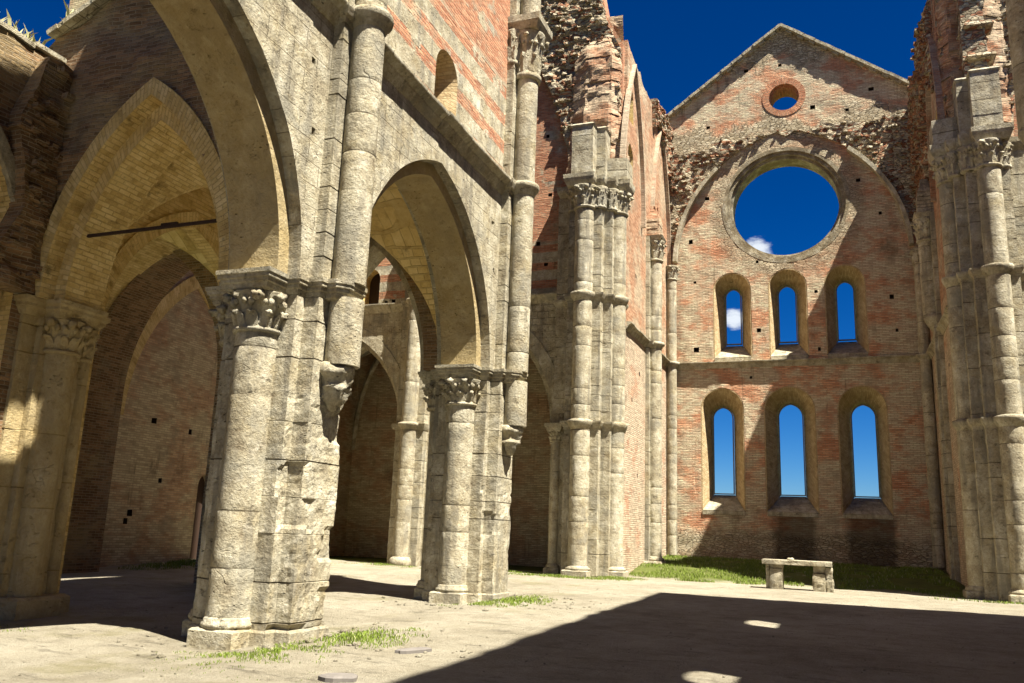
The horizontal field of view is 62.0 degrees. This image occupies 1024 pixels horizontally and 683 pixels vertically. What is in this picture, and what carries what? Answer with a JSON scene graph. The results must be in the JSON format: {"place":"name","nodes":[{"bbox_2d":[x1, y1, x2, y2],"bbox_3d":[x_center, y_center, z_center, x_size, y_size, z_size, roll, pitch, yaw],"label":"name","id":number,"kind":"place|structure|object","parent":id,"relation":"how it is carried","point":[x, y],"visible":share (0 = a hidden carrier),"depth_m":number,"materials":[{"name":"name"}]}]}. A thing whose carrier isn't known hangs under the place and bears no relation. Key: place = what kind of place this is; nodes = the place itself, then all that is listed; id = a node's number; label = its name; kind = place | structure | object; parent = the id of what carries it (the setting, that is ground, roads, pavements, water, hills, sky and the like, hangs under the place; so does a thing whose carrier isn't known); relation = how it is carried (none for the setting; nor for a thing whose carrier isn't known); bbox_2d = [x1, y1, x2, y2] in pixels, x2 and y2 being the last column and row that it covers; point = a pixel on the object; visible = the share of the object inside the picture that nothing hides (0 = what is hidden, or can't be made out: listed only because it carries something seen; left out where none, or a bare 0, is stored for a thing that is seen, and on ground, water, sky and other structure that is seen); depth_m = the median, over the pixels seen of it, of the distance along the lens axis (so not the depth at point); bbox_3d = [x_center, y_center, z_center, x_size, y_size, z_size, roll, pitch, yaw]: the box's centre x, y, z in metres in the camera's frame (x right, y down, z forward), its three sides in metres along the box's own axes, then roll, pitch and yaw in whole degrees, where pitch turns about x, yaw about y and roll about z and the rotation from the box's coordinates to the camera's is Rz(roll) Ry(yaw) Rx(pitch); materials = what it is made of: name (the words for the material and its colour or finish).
{"place":"outdoors","nodes":[
{"label":"outdoors","id":0,"kind":"place"},
{"bbox_2d":[128,146,436,332],"bbox_3d":[-5.580,-2.158,21.432,5.100,4.610,7.480,-3,-13,21],"label":"groin vault","id":1,"kind":"object","parent":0,"point":[394,232],"visible":0.24,"depth_m":22.44,"materials":[{"name":"beige stone"}]},
{"bbox_2d":[0,0,926,498],"label":"sky","id":2,"kind":"structure","parent":0,"point":[676,46],"materials":[{"name":"blue"}]},
{"bbox_2d":[0,556,1023,682],"bbox_3d":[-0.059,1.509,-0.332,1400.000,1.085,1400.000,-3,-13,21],"label":"ground","id":3,"kind":"structure","parent":0,"point":[746,622],"depth_m":15.99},
{"bbox_2d":[0,20,66,436],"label":"aisle wall","id":4,"kind":"structure","parent":3,"relation":"on","point":[21,54],"depth_m":17.04,"materials":[{"name":"brick"}]},
{"bbox_2d":[0,9,58,44],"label":"dry weeds","id":5,"kind":"object","parent":4,"relation":"on","point":[9,22],"visible":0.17,"depth_m":17.80,"materials":[{"name":"beige plant"}]},
{"bbox_2d":[104,229,213,311],"bbox_3d":[-12.111,-1.968,23.946,6.900,4.800,7.480,-3,-13,21],"label":"groin vault","id":6,"kind":"object","parent":4,"relation":"attached to","point":[147,256],"visible":0.15,"depth_m":27.47,"materials":[{"name":"beige stone"}]},
{"bbox_2d":[0,56,110,620],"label":"wall respond","id":7,"kind":"structure","parent":3,"relation":"on","point":[54,352],"depth_m":17.09,"materials":[{"name":"stone"}]},
{"bbox_2d":[34,0,228,310],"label":"aisle arch wall","id":8,"kind":"structure","parent":7,"relation":"on","point":[137,122],"depth_m":17.61,"materials":[{"name":"brick"}]},
{"bbox_2d":[61,0,73,18],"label":"wall top shrub","id":9,"kind":"object","parent":8,"relation":"on","point":[67,11],"visible":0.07,"depth_m":18.68,"materials":[{"name":"beige plant"}]},
{"bbox_2d":[87,219,216,237],"bbox_3d":[-7.064,-2.283,16.995,3.900,0.115,0.050,-3,-13,21],"label":"tie rod","id":10,"kind":"object","parent":8,"relation":"attached to","point":[169,225],"visible":0.82,"depth_m":16.97,"materials":[{"name":"metal"}]},
{"bbox_2d":[57,187,218,592],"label":"cross arch","id":11,"kind":"structure","parent":3,"relation":"on","point":[194,205],"depth_m":21.03,"materials":[{"name":"stone"}]},
{"bbox_2d":[69,0,216,566],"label":"transept end wall","id":12,"kind":"structure","parent":3,"relation":"on","point":[155,501],"depth_m":32.84,"materials":[{"name":"brick"}]},
{"bbox_2d":[62,237,436,582],"bbox_3d":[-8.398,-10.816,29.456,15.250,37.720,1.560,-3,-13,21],"label":"transept arcade wall","id":13,"kind":"structure","parent":3,"relation":"on","point":[135,304],"depth_m":28.13,"materials":[{"name":"brick"}]},
{"bbox_2d":[181,0,393,650],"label":"compound pier","id":14,"kind":"structure","parent":3,"relation":"on","point":[291,355],"depth_m":14.69,"materials":[{"name":"stone"}]},
{"bbox_2d":[149,0,513,368],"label":"nave wall","id":15,"kind":"structure","parent":14,"relation":"on","point":[260,71],"depth_m":18.22,"materials":[{"name":"stone"}]},
{"bbox_2d":[318,673,357,682],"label":"flat stone","id":16,"kind":"object","parent":3,"relation":"on","point":[339,677],"visible":1,"depth_m":10.72,"materials":[{"name":"beige stone"}]},
{"bbox_2d":[329,351,396,557],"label":"side chapel","id":17,"kind":"structure","parent":3,"relation":"on","point":[366,435],"depth_m":44.83,"materials":[{"name":"brick"}]},
{"bbox_2d":[395,647,431,653],"bbox_3d":[-1.524,4.832,13.261,0.214,0.120,0.638,-10,-17,43],"label":"flat stone","id":18,"kind":"object","parent":3,"relation":"on","point":[413,650],"visible":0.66,"depth_m":13.18,"materials":[{"name":"beige stone"}]},
{"bbox_2d":[413,0,552,603],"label":"compound pier","id":19,"kind":"structure","parent":3,"relation":"on","point":[478,418],"depth_m":22.84,"materials":[{"name":"stone"}]},
{"bbox_2d":[361,0,624,565],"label":"transept chapel wall","id":20,"kind":"structure","parent":3,"relation":"on","point":[390,342],"depth_m":38.83,"materials":[{"name":"stone"}]},
{"bbox_2d":[2,578,1016,682],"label":"pebbles","id":21,"kind":"object","parent":3,"relation":"on","point":[330,634],"visible":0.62,"depth_m":14.50,"materials":[{"name":"grey stone"}]},
{"bbox_2d":[1,554,1023,681],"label":"grass","id":22,"kind":"structure","parent":3,"relation":"on","point":[348,638],"depth_m":32.39,"materials":[{"name":"green plant"}]},
{"bbox_2d":[508,356,550,566],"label":"side chapel","id":23,"kind":"structure","parent":3,"relation":"on","point":[529,512],"depth_m":41.55,"materials":[{"name":"brick"}]},
{"bbox_2d":[543,15,634,577],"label":"crossing pier","id":24,"kind":"structure","parent":3,"relation":"on","point":[587,428],"depth_m":35.17,"materials":[{"name":"stone"}]},
{"bbox_2d":[620,40,679,572],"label":"choir wall","id":25,"kind":"structure","parent":3,"relation":"on","point":[650,458],"depth_m":40.13,"materials":[{"name":"brick"}]},
{"bbox_2d":[762,559,833,592],"bbox_3d":[10.109,8.287,30.148,2.399,1.081,0.931,-3,-13,21],"label":"altar table","id":26,"kind":"object","parent":3,"relation":"on","point":[822,580],"visible":0.96,"depth_m":29.80,"materials":[{"name":"stone"}]},
{"bbox_2d":[668,23,945,571],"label":"gable wall","id":27,"kind":"structure","parent":3,"relation":"on","point":[840,126],"depth_m":43.62,"materials":[{"name":"brick"}]},
{"bbox_2d":[701,388,745,514],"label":"lancet window","id":28,"kind":"structure","parent":27,"relation":"in","point":[715,400],"depth_m":44.02,"materials":[{"name":"stone"}]},
{"bbox_2d":[713,273,752,360],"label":"lancet window","id":29,"kind":"structure","parent":27,"relation":"in","point":[729,282],"depth_m":45.34,"materials":[{"name":"stone"}]},
{"bbox_2d":[768,268,808,358],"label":"lancet window","id":30,"kind":"structure","parent":27,"relation":"in","point":[793,279],"depth_m":44.31,"materials":[{"name":"stone"}]},
{"bbox_2d":[764,386,819,517],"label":"lancet window","id":31,"kind":"structure","parent":27,"relation":"in","point":[786,505],"depth_m":42.82,"materials":[{"name":"stone"}]},
{"bbox_2d":[824,265,868,357],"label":"lancet window","id":32,"kind":"structure","parent":27,"relation":"in","point":[840,274],"depth_m":43.32,"materials":[{"name":"stone"}]},
{"bbox_2d":[837,386,893,519],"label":"lancet window","id":33,"kind":"structure","parent":27,"relation":"in","point":[868,507],"depth_m":41.59,"materials":[{"name":"stone"}]},
{"bbox_2d":[907,0,967,586],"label":"choir wall","id":34,"kind":"structure","parent":3,"relation":"on","point":[925,104],"depth_m":36.61,"materials":[{"name":"brick"}]},
{"bbox_2d":[932,0,1017,412],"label":"transept chapel wall","id":35,"kind":"structure","parent":3,"relation":"on","point":[1003,18],"depth_m":32.96,"materials":[{"name":"brick"}]},
{"bbox_2d":[927,0,1023,603],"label":"crossing pier","id":36,"kind":"structure","parent":3,"relation":"on","point":[977,146],"depth_m":30.21,"materials":[{"name":"stone"}]},
{"bbox_2d":[1005,0,1023,143],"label":"compound pier","id":37,"kind":"structure","parent":3,"relation":"on","point":[1015,15],"depth_m":20.28,"materials":[{"name":"stone"}]}
]}

